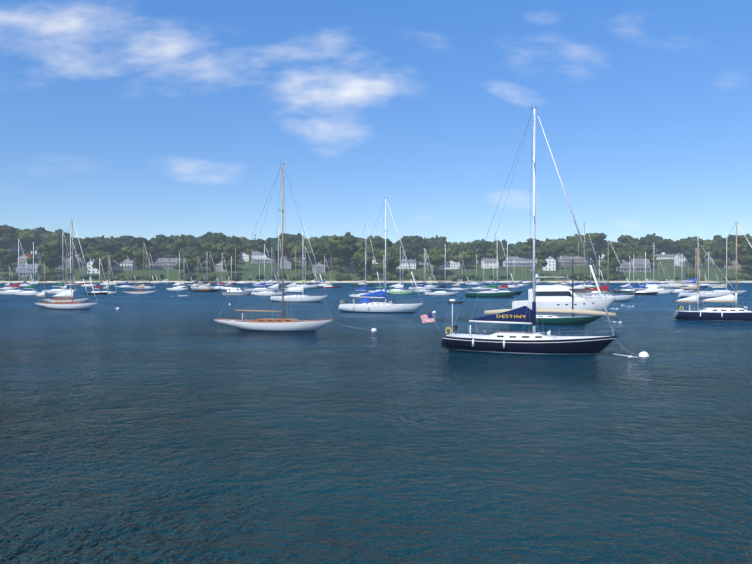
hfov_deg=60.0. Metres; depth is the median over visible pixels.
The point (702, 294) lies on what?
white sloop
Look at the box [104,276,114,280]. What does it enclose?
shore bush
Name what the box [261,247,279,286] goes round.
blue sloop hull
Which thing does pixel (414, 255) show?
broadleaf tree
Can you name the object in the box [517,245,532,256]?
broadleaf tree
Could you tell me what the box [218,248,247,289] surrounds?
sloop
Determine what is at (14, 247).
tree
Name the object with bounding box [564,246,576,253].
broadleaf tree
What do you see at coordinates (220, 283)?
sloop
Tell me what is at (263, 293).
sloop
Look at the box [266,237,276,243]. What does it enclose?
broadleaf tree
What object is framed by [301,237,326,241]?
broadleaf tree
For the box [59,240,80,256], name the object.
broadleaf tree
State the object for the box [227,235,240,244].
broadleaf tree
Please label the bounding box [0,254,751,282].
shore terrain
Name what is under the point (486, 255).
broadleaf tree
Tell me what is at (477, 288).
sloop
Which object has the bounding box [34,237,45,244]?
broadleaf tree
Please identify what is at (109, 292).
sloop
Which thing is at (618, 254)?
broadleaf tree
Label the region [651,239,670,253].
broadleaf tree
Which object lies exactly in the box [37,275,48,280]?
shore bush
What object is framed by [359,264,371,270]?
garden tree
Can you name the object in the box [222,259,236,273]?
garden tree
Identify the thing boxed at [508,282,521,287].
sloop
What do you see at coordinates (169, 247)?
broadleaf tree
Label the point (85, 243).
broadleaf tree
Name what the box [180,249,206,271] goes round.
broadleaf tree
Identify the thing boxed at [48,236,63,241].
broadleaf tree
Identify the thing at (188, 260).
garden tree
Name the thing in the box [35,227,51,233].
broadleaf tree
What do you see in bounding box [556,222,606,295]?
sailboat
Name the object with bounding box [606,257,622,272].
garden tree
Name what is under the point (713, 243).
broadleaf tree
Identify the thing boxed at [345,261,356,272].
dark house
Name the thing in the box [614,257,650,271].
gambrel house
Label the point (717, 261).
broadleaf tree
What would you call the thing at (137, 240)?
broadleaf tree
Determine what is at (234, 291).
motorboat
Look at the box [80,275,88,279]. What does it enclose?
shore bush
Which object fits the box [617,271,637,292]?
sloop
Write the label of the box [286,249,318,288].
sailboat
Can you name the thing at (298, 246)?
broadleaf tree
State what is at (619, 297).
sailboat
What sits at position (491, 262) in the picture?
white house
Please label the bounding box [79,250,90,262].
broadleaf tree
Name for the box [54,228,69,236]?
broadleaf tree
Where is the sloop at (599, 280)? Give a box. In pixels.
[587,255,611,293]
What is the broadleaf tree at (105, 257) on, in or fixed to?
on the shore terrain
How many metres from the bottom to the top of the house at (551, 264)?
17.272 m
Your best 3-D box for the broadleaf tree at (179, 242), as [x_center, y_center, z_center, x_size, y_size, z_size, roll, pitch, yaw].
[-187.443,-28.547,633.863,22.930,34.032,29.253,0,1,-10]
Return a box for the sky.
[0,0,751,258]
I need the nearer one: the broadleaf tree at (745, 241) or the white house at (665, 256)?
the broadleaf tree at (745, 241)
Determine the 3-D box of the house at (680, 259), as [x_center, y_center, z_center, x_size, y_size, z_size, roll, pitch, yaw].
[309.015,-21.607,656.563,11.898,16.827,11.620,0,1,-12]
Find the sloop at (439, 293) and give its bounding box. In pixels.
[424,284,458,295]
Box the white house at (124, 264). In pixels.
[112,257,136,269]
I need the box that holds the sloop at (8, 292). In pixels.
[0,239,35,294]
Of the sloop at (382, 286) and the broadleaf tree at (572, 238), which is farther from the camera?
the broadleaf tree at (572, 238)
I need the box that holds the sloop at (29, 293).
[14,242,45,295]
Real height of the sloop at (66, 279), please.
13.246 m
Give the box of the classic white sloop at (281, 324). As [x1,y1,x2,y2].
[214,161,332,331]
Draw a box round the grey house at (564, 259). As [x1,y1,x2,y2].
[556,254,587,265]
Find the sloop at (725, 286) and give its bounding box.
[700,245,746,294]
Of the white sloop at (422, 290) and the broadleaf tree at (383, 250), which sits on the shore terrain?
the broadleaf tree at (383, 250)
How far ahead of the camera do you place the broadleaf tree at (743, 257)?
560.03 m
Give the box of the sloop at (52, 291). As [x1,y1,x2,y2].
[42,232,76,293]
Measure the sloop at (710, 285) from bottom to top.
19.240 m
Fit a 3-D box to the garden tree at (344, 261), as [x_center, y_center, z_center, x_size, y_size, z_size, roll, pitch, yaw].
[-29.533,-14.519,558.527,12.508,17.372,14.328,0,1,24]
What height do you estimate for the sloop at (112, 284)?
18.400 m
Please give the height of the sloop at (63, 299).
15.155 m
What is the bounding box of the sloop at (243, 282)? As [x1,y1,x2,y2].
[234,275,251,283]
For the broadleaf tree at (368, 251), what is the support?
on the shore terrain
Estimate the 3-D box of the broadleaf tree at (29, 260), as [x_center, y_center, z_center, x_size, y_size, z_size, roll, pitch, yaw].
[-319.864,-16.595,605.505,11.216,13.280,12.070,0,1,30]
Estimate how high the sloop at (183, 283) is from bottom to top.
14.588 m
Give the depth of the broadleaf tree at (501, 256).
620.13 m
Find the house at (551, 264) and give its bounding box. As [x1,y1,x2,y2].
[542,254,555,270]
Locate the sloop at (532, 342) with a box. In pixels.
[420,108,616,354]
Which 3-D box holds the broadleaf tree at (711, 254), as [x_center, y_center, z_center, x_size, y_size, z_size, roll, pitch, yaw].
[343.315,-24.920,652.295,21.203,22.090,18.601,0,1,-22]
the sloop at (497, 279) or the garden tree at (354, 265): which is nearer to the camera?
the sloop at (497, 279)
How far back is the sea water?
24.32 m
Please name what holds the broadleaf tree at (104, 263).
on the shore terrain
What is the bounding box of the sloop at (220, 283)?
[214,253,229,288]
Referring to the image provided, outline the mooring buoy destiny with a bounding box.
[616,351,648,358]
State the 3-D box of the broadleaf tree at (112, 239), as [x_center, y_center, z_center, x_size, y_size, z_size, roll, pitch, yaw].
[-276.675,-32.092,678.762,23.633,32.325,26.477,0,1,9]
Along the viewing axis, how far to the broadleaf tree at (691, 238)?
789.28 m
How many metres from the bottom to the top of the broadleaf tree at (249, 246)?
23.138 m
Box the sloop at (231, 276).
[220,256,231,289]
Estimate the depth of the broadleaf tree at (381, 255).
549.42 m
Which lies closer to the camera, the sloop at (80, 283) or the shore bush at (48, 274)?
the sloop at (80, 283)
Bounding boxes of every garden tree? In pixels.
[0,253,17,264]
[1,265,13,273]
[177,261,193,273]
[181,258,193,273]
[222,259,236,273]
[333,255,350,273]
[351,261,359,270]
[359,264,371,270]
[375,261,390,271]
[536,259,547,268]
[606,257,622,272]
[737,253,751,272]
[741,265,751,274]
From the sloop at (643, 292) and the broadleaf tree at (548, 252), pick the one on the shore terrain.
the broadleaf tree at (548, 252)
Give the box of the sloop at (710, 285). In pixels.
[699,251,718,286]
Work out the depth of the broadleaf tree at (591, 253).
626.42 m
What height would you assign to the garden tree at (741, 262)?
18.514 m
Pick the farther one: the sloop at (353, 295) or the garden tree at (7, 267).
the garden tree at (7, 267)
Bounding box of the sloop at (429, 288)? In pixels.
[409,255,436,289]
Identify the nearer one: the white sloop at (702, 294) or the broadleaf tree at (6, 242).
the white sloop at (702, 294)
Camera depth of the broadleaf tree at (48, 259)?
534.24 m
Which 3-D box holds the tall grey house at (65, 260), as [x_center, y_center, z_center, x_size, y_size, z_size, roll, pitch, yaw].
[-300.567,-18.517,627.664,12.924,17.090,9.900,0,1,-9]
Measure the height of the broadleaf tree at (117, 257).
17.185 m
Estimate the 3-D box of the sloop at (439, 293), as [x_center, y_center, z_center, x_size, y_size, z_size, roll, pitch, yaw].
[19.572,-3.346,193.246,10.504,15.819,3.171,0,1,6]
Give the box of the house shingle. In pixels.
[146,257,181,268]
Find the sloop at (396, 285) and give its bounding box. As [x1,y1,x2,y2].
[387,266,413,291]
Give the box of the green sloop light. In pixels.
[388,255,413,293]
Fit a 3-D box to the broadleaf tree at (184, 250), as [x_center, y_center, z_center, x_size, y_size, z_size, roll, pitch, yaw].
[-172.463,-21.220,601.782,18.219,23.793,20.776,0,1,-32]
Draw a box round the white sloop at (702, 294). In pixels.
[678,246,735,297]
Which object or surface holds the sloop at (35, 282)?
on the sea water
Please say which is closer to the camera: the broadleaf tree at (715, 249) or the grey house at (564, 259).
the broadleaf tree at (715, 249)
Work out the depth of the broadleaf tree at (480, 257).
678.93 m
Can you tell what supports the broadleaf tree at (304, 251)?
on the shore terrain
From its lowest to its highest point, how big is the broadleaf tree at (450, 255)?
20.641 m
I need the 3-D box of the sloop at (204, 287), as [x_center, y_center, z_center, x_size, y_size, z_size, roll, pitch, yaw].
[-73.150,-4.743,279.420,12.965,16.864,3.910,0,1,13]
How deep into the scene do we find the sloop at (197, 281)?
360.42 m
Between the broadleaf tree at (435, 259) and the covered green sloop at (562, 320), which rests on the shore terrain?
the broadleaf tree at (435, 259)
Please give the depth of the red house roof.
651.61 m
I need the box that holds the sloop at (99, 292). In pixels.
[85,258,108,294]
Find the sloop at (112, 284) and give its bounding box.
[100,280,116,285]
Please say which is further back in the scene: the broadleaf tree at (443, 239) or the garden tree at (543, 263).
the broadleaf tree at (443, 239)
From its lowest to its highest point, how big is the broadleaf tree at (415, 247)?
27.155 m
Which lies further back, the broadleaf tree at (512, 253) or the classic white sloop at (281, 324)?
the broadleaf tree at (512, 253)
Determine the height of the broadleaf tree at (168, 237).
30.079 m
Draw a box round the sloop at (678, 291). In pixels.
[672,284,694,292]
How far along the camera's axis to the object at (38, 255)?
694.44 m
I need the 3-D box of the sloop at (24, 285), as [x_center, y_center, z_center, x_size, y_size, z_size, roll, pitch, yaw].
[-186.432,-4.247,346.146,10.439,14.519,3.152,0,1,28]
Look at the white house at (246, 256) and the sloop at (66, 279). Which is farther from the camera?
the white house at (246, 256)
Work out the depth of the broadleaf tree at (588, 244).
689.60 m
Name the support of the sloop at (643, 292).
on the sea water
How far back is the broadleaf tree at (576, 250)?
686.21 m
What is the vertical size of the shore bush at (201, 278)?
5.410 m
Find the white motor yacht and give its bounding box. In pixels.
[512,274,616,311]
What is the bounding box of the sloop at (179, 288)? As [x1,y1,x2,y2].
[166,255,187,290]
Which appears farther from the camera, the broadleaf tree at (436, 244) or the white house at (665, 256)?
the white house at (665, 256)
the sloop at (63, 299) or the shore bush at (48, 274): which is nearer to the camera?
the sloop at (63, 299)
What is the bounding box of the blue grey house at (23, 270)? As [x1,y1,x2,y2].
[15,262,42,276]
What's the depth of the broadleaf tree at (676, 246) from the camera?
696.60 m
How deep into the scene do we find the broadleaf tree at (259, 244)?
679.25 m
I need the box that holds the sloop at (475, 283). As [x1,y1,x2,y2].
[465,255,479,284]
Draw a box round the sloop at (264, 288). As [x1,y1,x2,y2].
[244,244,277,291]
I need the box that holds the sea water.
[0,283,751,563]
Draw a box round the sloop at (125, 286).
[114,255,136,287]
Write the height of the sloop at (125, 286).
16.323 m
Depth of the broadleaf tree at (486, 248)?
662.08 m
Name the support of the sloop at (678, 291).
on the sea water
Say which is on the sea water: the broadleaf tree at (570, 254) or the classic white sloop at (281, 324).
the classic white sloop at (281, 324)
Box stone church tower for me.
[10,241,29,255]
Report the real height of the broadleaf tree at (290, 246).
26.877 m
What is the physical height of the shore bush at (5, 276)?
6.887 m
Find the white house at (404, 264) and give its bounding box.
[396,258,415,268]
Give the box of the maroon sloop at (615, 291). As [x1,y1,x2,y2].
[613,256,641,292]
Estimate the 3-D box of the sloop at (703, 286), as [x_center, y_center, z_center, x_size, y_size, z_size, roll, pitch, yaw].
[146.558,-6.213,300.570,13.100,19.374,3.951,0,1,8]
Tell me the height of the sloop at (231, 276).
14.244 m
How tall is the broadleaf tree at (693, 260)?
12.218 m
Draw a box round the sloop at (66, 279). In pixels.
[61,264,66,288]
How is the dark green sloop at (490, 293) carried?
on the sea water
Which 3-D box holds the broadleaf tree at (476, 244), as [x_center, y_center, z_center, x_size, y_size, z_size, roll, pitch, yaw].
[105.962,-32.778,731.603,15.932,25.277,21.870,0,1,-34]
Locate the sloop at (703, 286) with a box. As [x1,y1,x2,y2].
[678,251,707,287]
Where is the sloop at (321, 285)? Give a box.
[313,261,332,286]
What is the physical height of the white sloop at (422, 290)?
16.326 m
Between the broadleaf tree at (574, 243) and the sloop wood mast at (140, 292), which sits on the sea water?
the sloop wood mast at (140, 292)
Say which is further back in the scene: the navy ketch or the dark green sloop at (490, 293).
the dark green sloop at (490, 293)
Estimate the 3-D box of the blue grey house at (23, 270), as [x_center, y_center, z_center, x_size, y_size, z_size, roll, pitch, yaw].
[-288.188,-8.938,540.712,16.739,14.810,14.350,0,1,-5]
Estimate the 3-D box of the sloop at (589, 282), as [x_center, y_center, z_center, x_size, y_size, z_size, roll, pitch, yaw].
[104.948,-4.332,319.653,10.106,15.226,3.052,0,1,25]
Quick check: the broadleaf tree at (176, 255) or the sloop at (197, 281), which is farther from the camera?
the broadleaf tree at (176, 255)
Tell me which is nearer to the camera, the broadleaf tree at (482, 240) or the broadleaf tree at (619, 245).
the broadleaf tree at (619, 245)
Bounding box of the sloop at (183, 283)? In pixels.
[171,267,192,288]
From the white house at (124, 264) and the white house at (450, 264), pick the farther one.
the white house at (450, 264)
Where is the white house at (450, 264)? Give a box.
[439,259,461,268]
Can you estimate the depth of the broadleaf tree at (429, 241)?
773.06 m
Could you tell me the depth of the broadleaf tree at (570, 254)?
685.63 m
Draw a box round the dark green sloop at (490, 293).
[465,233,516,296]
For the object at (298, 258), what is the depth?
697.69 m
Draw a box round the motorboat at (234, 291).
[222,288,251,294]
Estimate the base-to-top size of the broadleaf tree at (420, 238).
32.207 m
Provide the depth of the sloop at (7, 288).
270.52 m
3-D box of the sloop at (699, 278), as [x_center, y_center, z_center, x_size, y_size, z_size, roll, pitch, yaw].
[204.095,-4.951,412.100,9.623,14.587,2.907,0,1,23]
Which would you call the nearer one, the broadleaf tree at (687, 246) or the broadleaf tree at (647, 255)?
the broadleaf tree at (647, 255)
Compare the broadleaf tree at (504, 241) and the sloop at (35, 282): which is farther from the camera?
the broadleaf tree at (504, 241)
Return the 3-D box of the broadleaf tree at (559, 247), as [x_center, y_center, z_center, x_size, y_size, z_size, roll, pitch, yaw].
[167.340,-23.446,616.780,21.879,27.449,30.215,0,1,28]
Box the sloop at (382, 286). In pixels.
[368,284,395,293]
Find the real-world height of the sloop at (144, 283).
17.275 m
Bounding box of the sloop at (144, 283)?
[129,282,156,288]
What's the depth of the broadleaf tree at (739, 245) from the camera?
630.78 m
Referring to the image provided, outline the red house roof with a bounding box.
[19,253,32,263]
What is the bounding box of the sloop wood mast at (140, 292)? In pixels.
[122,241,155,293]
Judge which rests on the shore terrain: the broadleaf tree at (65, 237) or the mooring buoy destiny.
the broadleaf tree at (65, 237)
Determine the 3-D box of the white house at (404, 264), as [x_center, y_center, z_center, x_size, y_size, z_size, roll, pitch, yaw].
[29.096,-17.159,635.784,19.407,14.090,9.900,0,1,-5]
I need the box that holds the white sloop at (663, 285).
[659,242,700,287]
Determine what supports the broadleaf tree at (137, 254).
on the shore terrain
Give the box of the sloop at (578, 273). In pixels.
[568,242,591,289]
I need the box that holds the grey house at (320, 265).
[312,260,323,272]
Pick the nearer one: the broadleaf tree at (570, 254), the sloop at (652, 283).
the sloop at (652, 283)
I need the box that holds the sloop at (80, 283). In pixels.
[71,279,89,284]
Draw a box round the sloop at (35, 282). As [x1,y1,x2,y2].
[29,262,39,283]
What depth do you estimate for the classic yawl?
115.19 m
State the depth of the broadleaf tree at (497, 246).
690.84 m
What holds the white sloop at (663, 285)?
on the sea water
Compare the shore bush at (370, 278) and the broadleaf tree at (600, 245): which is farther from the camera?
the broadleaf tree at (600, 245)
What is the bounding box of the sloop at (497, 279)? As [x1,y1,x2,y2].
[484,257,508,290]
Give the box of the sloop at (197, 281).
[187,260,205,285]
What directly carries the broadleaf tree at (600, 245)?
on the shore terrain
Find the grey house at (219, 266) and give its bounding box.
[216,259,229,271]
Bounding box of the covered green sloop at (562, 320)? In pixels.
[484,259,615,324]
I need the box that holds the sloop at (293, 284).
[285,251,306,289]
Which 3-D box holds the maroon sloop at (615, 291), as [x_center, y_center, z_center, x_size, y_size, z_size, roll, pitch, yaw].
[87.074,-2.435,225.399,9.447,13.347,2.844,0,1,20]
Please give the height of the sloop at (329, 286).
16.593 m
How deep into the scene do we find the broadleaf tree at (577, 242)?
708.17 m
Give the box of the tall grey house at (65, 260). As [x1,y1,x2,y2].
[56,255,71,268]
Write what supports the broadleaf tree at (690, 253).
on the shore terrain
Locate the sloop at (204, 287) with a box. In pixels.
[191,282,216,288]
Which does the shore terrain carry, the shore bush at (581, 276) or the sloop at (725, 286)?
the shore bush at (581, 276)
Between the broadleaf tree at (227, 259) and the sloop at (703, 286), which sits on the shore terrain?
the broadleaf tree at (227, 259)
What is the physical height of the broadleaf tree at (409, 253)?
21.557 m
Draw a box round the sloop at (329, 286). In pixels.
[318,281,340,287]
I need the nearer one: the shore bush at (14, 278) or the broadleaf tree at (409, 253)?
the shore bush at (14, 278)
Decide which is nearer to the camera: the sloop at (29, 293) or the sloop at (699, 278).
the sloop at (29, 293)
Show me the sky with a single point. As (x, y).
(147, 119)
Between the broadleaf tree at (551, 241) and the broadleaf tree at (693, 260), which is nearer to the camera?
the broadleaf tree at (693, 260)
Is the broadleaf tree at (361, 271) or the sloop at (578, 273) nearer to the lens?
the sloop at (578, 273)
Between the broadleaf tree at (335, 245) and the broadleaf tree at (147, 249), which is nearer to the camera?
the broadleaf tree at (335, 245)
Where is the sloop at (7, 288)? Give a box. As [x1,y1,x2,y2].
[0,269,14,289]
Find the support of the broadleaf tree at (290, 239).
on the shore terrain
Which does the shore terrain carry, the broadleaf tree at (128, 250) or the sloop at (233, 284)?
the broadleaf tree at (128, 250)
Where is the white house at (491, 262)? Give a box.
[481,257,498,267]
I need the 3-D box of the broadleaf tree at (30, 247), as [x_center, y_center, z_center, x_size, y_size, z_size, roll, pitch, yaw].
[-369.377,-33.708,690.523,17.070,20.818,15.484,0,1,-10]
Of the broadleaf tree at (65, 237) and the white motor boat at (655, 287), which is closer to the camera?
the white motor boat at (655, 287)
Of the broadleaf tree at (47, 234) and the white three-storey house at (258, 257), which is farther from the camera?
the broadleaf tree at (47, 234)
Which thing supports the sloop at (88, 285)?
on the sea water
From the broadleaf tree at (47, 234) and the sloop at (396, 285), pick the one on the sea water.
the sloop at (396, 285)
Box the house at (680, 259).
[674,252,690,265]
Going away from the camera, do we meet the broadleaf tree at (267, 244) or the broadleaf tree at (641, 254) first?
the broadleaf tree at (641, 254)
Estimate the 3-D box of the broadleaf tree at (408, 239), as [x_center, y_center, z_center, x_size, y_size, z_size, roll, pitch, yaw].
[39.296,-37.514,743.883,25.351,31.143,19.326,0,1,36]
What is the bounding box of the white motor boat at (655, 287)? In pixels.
[638,279,673,293]
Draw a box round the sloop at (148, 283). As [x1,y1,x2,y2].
[144,252,158,288]
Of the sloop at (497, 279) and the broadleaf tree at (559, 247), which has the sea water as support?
the sloop at (497, 279)
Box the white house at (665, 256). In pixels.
[655,253,673,258]
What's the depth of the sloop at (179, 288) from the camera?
253.85 m
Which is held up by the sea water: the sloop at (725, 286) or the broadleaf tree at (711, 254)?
the sloop at (725, 286)
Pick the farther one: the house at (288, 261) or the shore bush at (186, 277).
the house at (288, 261)
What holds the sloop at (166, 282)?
on the sea water
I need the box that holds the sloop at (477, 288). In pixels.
[471,278,489,289]
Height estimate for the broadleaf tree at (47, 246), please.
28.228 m
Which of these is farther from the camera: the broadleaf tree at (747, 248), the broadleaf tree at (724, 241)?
the broadleaf tree at (724, 241)
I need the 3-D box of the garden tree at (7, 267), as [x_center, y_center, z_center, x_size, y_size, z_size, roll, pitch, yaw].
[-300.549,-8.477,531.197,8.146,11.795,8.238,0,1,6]
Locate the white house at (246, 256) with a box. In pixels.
[238,251,250,260]
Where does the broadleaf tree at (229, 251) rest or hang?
on the shore terrain
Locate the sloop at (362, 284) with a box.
[351,253,373,285]
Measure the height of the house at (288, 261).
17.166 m
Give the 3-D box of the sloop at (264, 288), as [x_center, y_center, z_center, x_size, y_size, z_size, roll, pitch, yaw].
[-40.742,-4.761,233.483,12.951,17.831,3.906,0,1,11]
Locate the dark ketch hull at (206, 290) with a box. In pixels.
[189,252,219,291]
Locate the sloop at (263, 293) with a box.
[251,227,284,295]
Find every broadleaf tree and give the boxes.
[0,225,22,236]
[0,226,13,241]
[0,238,13,246]
[0,247,13,267]
[14,229,40,253]
[22,244,35,250]
[26,257,38,263]
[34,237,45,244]
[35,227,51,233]
[35,241,68,252]
[40,232,63,237]
[40,249,59,270]
[45,256,62,272]
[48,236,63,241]
[51,240,69,255]
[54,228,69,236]
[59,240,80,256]
[62,235,78,242]
[76,237,100,251]
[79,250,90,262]
[86,252,111,259]
[87,241,115,259]
[92,259,109,276]
[97,241,117,254]
[101,254,114,273]
[102,236,120,243]
[112,253,123,261]
[115,239,128,251]
[119,235,140,241]
[121,246,136,258]
[126,237,152,248]
[131,243,141,247]
[132,250,146,269]
[133,257,145,265]
[135,247,151,269]
[145,247,156,267]
[151,236,172,243]
[152,242,158,249]
[154,234,169,244]
[154,242,168,253]
[158,252,168,256]
[166,243,175,254]
[171,236,194,257]
[171,249,178,257]
[172,239,184,253]
[180,246,198,258]
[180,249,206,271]
[185,238,200,248]
[198,233,226,249]
[201,240,226,269]
[207,244,225,261]
[218,252,240,261]
[223,244,241,270]
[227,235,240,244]
[238,244,245,252]
[245,242,253,254]
[247,239,269,247]
[251,239,266,251]
[265,244,289,269]
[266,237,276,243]
[279,233,297,242]
[284,243,295,257]
[290,233,303,240]
[291,239,312,269]
[299,245,314,269]
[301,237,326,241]
[306,242,324,263]
[308,239,326,245]
[309,247,331,261]
[325,232,356,272]
[345,244,357,259]
[350,253,373,275]
[351,245,375,257]
[353,240,365,247]
[358,268,368,274]
[366,235,383,246]
[369,237,392,253]
[375,248,392,261]
[376,246,391,251]
[376,251,393,262]
[384,255,401,266]
[389,249,402,256]
[393,242,410,250]
[400,236,419,244]
[401,248,412,258]
[406,235,426,242]
[407,251,417,258]
[410,242,420,258]
[417,242,430,253]
[421,248,444,272]
[425,238,441,244]
[425,254,449,274]
[430,235,446,243]
[431,241,447,246]
[441,244,460,251]
[444,250,452,262]
[445,248,457,254]
[452,250,474,268]
[459,244,471,264]
[460,242,475,263]
[471,239,484,248]
[471,241,478,251]
[474,254,483,264]
[477,241,493,254]
[483,253,494,257]
[491,239,506,244]
[494,245,509,249]
[494,247,506,265]
[496,252,508,261]
[506,250,517,256]
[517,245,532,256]
[525,238,540,256]
[531,244,556,258]
[537,248,555,259]
[543,243,565,254]
[544,239,557,243]
[560,234,583,244]
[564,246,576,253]
[564,253,576,256]
[566,240,576,247]
[568,239,587,244]
[574,248,582,256]
[576,242,593,248]
[580,248,601,262]
[582,232,606,243]
[596,240,607,251]
[606,246,626,259]
[607,242,628,248]
[617,235,638,243]
[621,251,633,260]
[629,242,639,249]
[633,252,644,258]
[635,237,655,248]
[635,250,649,258]
[637,247,654,253]
[640,233,662,239]
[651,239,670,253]
[659,238,674,253]
[670,240,688,253]
[680,240,701,263]
[683,249,704,266]
[686,236,699,239]
[688,258,696,269]
[692,239,707,243]
[692,255,704,262]
[700,243,712,251]
[703,239,718,246]
[706,251,719,265]
[711,246,723,267]
[713,259,721,268]
[717,245,739,258]
[718,234,748,246]
[720,260,732,265]
[724,241,744,259]
[740,255,751,273]
[741,238,751,264]
[743,241,751,254]
[745,256,751,262]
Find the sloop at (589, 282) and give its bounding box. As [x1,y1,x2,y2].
[585,259,600,287]
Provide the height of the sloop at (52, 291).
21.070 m
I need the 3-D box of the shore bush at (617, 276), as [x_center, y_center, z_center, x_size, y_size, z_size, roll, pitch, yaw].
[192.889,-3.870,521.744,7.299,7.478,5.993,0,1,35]
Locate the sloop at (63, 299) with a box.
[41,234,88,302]
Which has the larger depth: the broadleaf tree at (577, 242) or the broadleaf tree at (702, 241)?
the broadleaf tree at (702, 241)
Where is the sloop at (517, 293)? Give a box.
[498,244,522,294]
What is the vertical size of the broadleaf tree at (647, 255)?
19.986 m
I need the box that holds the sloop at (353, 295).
[349,225,380,297]
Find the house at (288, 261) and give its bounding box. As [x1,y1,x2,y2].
[280,256,291,268]
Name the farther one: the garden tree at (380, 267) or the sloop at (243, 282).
the garden tree at (380, 267)
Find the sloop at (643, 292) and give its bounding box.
[626,252,657,294]
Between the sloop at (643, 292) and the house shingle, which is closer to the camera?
the sloop at (643, 292)
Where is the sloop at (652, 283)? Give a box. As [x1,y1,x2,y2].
[634,269,670,289]
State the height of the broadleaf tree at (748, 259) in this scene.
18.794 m
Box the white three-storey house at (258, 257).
[251,250,273,263]
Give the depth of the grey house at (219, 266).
565.52 m
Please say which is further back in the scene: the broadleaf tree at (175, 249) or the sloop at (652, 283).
the broadleaf tree at (175, 249)
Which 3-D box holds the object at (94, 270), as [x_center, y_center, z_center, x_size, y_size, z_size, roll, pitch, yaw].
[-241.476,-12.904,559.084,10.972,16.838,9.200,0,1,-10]
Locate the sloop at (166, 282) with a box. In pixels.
[159,279,174,283]
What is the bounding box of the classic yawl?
[35,220,97,309]
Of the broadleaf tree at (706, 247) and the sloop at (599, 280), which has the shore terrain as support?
the broadleaf tree at (706, 247)
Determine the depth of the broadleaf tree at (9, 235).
668.49 m
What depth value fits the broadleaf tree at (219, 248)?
571.68 m
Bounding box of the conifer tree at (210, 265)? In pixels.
[207,246,213,270]
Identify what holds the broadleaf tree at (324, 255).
on the shore terrain
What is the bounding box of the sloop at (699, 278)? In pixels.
[691,267,706,283]
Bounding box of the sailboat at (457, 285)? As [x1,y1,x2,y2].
[446,253,469,289]
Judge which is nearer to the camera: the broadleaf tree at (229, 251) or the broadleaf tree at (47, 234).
the broadleaf tree at (229, 251)
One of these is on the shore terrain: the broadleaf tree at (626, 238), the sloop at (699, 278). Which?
the broadleaf tree at (626, 238)
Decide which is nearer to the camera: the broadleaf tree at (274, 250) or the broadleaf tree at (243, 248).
the broadleaf tree at (274, 250)
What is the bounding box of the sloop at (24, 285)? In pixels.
[19,267,30,286]
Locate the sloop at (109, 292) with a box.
[102,257,116,293]
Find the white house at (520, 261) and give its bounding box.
[502,255,539,266]
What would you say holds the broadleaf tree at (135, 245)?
on the shore terrain
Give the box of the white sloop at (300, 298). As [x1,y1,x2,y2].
[270,226,326,301]
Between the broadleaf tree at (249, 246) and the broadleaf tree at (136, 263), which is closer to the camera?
the broadleaf tree at (136, 263)
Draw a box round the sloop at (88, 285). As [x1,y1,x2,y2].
[81,258,96,286]
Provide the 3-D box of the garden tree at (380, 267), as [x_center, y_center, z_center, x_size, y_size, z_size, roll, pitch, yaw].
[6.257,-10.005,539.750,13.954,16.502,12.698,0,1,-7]
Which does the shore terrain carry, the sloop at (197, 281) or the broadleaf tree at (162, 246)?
the broadleaf tree at (162, 246)
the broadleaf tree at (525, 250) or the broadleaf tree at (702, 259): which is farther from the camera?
the broadleaf tree at (525, 250)
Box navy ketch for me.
[673,221,751,321]
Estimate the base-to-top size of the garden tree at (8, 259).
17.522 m
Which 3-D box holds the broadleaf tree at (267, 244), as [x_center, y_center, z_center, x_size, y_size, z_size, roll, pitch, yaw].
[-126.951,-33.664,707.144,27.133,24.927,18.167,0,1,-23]
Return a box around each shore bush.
[2,273,9,280]
[8,276,17,280]
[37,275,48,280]
[45,272,53,276]
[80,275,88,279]
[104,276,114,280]
[183,274,190,280]
[198,275,206,280]
[205,275,213,280]
[335,276,342,280]
[341,274,350,280]
[367,275,373,280]
[544,275,553,278]
[573,273,583,279]
[605,274,614,279]
[613,273,621,279]
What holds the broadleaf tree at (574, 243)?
on the shore terrain
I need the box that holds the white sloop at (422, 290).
[414,253,431,291]
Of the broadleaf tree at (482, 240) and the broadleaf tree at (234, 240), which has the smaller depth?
the broadleaf tree at (234, 240)
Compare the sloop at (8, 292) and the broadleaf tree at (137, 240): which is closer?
the sloop at (8, 292)
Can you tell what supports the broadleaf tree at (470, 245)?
on the shore terrain
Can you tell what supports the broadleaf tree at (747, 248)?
on the shore terrain
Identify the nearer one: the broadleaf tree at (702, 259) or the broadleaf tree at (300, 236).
the broadleaf tree at (702, 259)
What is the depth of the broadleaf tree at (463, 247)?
684.22 m

